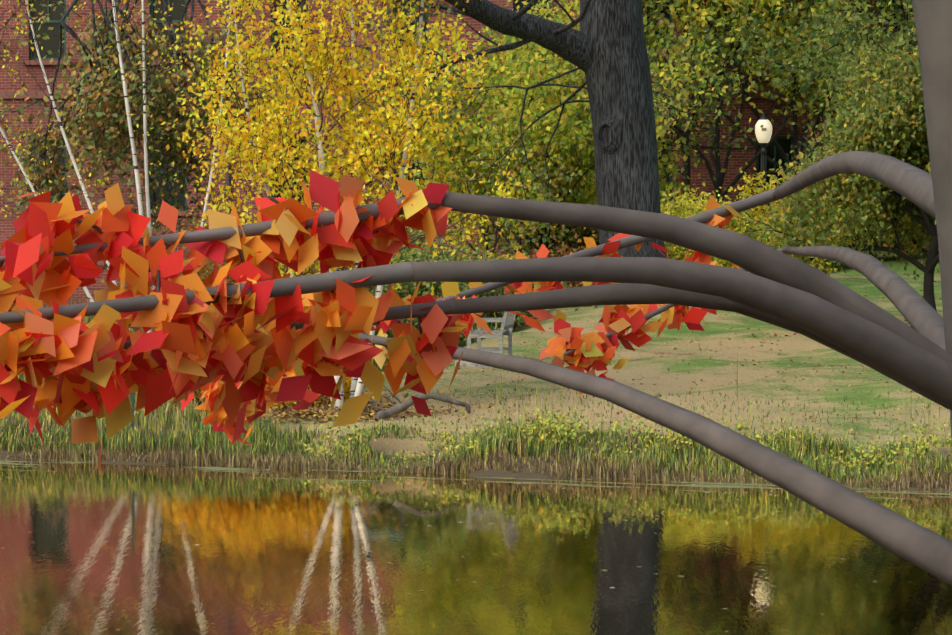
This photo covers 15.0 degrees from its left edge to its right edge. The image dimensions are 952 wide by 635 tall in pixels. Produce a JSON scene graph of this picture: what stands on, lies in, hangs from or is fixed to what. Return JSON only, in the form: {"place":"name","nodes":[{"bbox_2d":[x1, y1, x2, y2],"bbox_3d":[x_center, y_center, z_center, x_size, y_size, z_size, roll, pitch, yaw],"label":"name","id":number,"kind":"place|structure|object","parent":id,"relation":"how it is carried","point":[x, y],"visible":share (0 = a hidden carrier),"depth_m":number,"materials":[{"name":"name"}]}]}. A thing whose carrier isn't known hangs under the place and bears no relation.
{"place":"outdoors","nodes":[
{"label":"outdoors","id":0,"kind":"place"},
{"bbox_2d":[0,459,951,634],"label":"pond water","id":1,"kind":"structure","parent":0,"point":[88,548],"depth_m":34.82,"materials":[{"name":"green liquid"}]},
{"bbox_2d":[0,250,951,490],"bbox_3d":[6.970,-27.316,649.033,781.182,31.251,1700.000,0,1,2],"label":"grass lawn","id":2,"kind":"structure","parent":0,"point":[798,351],"depth_m":53.97,"materials":[{"name":"green plant"}]},
{"bbox_2d":[132,393,133,431],"bbox_3d":[-4.734,1.279,49.903,0.120,1.300,0.041,0,1,2],"label":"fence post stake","id":3,"kind":"object","parent":2,"relation":"on","point":[133,411],"visible":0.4,"depth_m":49.89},
{"bbox_2d":[0,0,275,332],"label":"birch tree","id":4,"kind":"object","parent":2,"relation":"on","point":[135,163],"visible":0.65,"depth_m":57.63,"materials":[{"name":"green plant"}]},
{"bbox_2d":[117,245,313,331],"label":"orange bush","id":5,"kind":"object","parent":2,"relation":"on","point":[208,273],"depth_m":65.39,"materials":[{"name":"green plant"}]},
{"bbox_2d":[101,172,376,290],"bbox_3d":[-3.998,-0.636,62.448,4.968,3.823,4.460,0,1,2],"label":"orange bush","id":6,"kind":"object","parent":2,"relation":"on","point":[210,264],"visible":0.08,"depth_m":62.06,"materials":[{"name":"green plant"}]},
{"bbox_2d":[173,361,371,412],"bbox_3d":[-3.214,0.677,53.521,3.473,1.662,3.160,0,1,2],"label":"golden shrub","id":7,"kind":"object","parent":2,"relation":"on","point":[346,387],"visible":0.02,"depth_m":52.73,"materials":[{"name":"yellow plant"}]},
{"bbox_2d":[161,0,530,412],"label":"birch tree","id":8,"kind":"object","parent":2,"relation":"on","point":[369,148],"visible":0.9,"depth_m":51.24,"materials":[{"name":"yellow plant"}]},
{"bbox_2d":[0,0,717,258],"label":"oak tree","id":9,"kind":"object","parent":2,"relation":"on","point":[604,48],"visible":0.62,"depth_m":69.94,"materials":[{"name":"green plant"}]},
{"bbox_2d":[340,372,470,420],"bbox_3d":[-1.032,1.164,50.729,1.913,0.822,0.840,0,1,2],"label":"fallen branch","id":10,"kind":"object","parent":2,"relation":"on","point":[399,407],"visible":0.75,"depth_m":50.65,"materials":[{"name":"grey wood"}]},
{"bbox_2d":[341,236,495,362],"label":"dark shrub","id":11,"kind":"object","parent":2,"relation":"on","point":[408,289],"visible":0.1,"depth_m":65.21,"materials":[{"name":"green plant"}]},
{"bbox_2d":[352,221,486,268],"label":"shrub","id":12,"kind":"object","parent":2,"relation":"on","point":[422,239],"depth_m":75.35,"materials":[{"name":"green plant"}]},
{"bbox_2d":[0,0,926,304],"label":"brick building","id":13,"kind":"structure","parent":2,"relation":"on","point":[738,158],"depth_m":94.57,"materials":[{"name":"red brick"}]},
{"bbox_2d":[393,236,546,346],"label":"dark shrub","id":14,"kind":"object","parent":2,"relation":"on","point":[487,314],"visible":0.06,"depth_m":69.69,"materials":[{"name":"green plant"}]},
{"bbox_2d":[409,240,535,344],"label":"dark shrub","id":15,"kind":"object","parent":2,"relation":"on","point":[500,256],"visible":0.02,"depth_m":71.15,"materials":[{"name":"green plant"}]},
{"bbox_2d":[0,281,951,489],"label":"grass and reeds","id":16,"kind":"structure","parent":2,"relation":"on","point":[658,461],"depth_m":47.72,"materials":[{"name":"green plant"}]},
{"bbox_2d":[0,0,951,585],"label":"tree branch","id":17,"kind":"object","parent":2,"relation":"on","point":[262,332],"visible":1,"depth_m":5.28,"materials":[{"name":"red plant"}]},
{"bbox_2d":[362,14,594,259],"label":"tree","id":18,"kind":"object","parent":2,"relation":"on","point":[534,133],"visible":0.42,"depth_m":82.66,"materials":[{"name":"green plant"}]},
{"bbox_2d":[455,311,524,367],"bbox_3d":[0.238,0.337,59.471,0.950,1.325,1.950,0,1,7],"label":"garden bench","id":19,"kind":"object","parent":2,"relation":"on","point":[507,320],"visible":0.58,"depth_m":58.76,"materials":[{"name":"grey wood"}]},
{"bbox_2d":[472,235,568,311],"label":"dark shrub","id":20,"kind":"object","parent":2,"relation":"on","point":[507,255],"depth_m":79.00,"materials":[{"name":"green plant"}]},
{"bbox_2d":[500,191,599,258],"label":"dark shrub","id":21,"kind":"object","parent":2,"relation":"on","point":[584,232],"visible":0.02,"depth_m":87.60,"materials":[{"name":"green plant"}]},
{"bbox_2d":[512,227,594,287],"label":"dark shrub","id":22,"kind":"object","parent":2,"relation":"on","point":[572,283],"visible":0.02,"depth_m":81.30,"materials":[{"name":"green plant"}]},
{"bbox_2d":[367,0,750,259],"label":"tree","id":23,"kind":"object","parent":2,"relation":"on","point":[565,66],"visible":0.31,"depth_m":83.74,"materials":[{"name":"green plant"}]},
{"bbox_2d":[380,0,775,196],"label":"tree","id":24,"kind":"object","parent":2,"relation":"on","point":[722,54],"visible":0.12,"depth_m":87.51,"materials":[{"name":"green plant"}]},
{"bbox_2d":[527,0,873,196],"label":"tree","id":25,"kind":"object","parent":2,"relation":"on","point":[686,169],"visible":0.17,"depth_m":92.70,"materials":[{"name":"green plant"}]},
{"bbox_2d":[660,177,763,267],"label":"dark shrub","id":26,"kind":"object","parent":2,"relation":"on","point":[690,207],"visible":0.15,"depth_m":81.96,"materials":[{"name":"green plant"}]},
{"bbox_2d":[531,0,910,205],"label":"tree","id":27,"kind":"object","parent":2,"relation":"on","point":[718,175],"visible":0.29,"depth_m":90.38,"materials":[{"name":"green plant"}]},
{"bbox_2d":[552,0,919,174],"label":"tree","id":28,"kind":"object","parent":2,"relation":"on","point":[906,37],"visible":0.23,"depth_m":89.51,"materials":[{"name":"green plant"}]},
{"bbox_2d":[689,192,784,267],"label":"dark shrub","id":29,"kind":"object","parent":2,"relation":"on","point":[758,234],"visible":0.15,"depth_m":82.29,"materials":[{"name":"green plant"}]},
{"bbox_2d":[755,113,771,213],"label":"lamp post","id":30,"kind":"object","parent":2,"relation":"on","point":[763,135],"visible":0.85,"depth_m":86.22,"materials":[{"name":"glass"}]},
{"bbox_2d":[728,162,866,272],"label":"yellow bush","id":31,"kind":"object","parent":2,"relation":"on","point":[766,212],"visible":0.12,"depth_m":82.83,"materials":[{"name":"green plant"}]},
{"bbox_2d":[704,0,923,251],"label":"tree","id":32,"kind":"object","parent":2,"relation":"on","point":[823,48],"visible":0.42,"depth_m":83.51,"materials":[{"name":"green plant"}]},
{"bbox_2d":[776,122,903,268],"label":"dark shrub","id":33,"kind":"object","parent":2,"relation":"on","point":[811,154],"visible":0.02,"depth_m":85.36,"materials":[{"name":"green plant"}]},
{"bbox_2d":[742,8,939,310],"bbox_3d":[8.602,-2.878,64.267,6.622,6.924,6.999,1,2,31],"label":"willow oak tree","id":34,"kind":"object","parent":2,"relation":"on","point":[883,113],"visible":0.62,"depth_m":63.28,"materials":[{"name":"green plant"}]},
{"bbox_2d":[794,149,932,260],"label":"dark shrub","id":35,"kind":"object","parent":2,"relation":"on","point":[927,243],"depth_m":87.22,"materials":[{"name":"green plant"}]},
{"bbox_2d":[855,226,925,256],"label":"dark shrub","id":36,"kind":"object","parent":2,"relation":"on","point":[894,247],"depth_m":87.82,"materials":[{"name":"green plant"}]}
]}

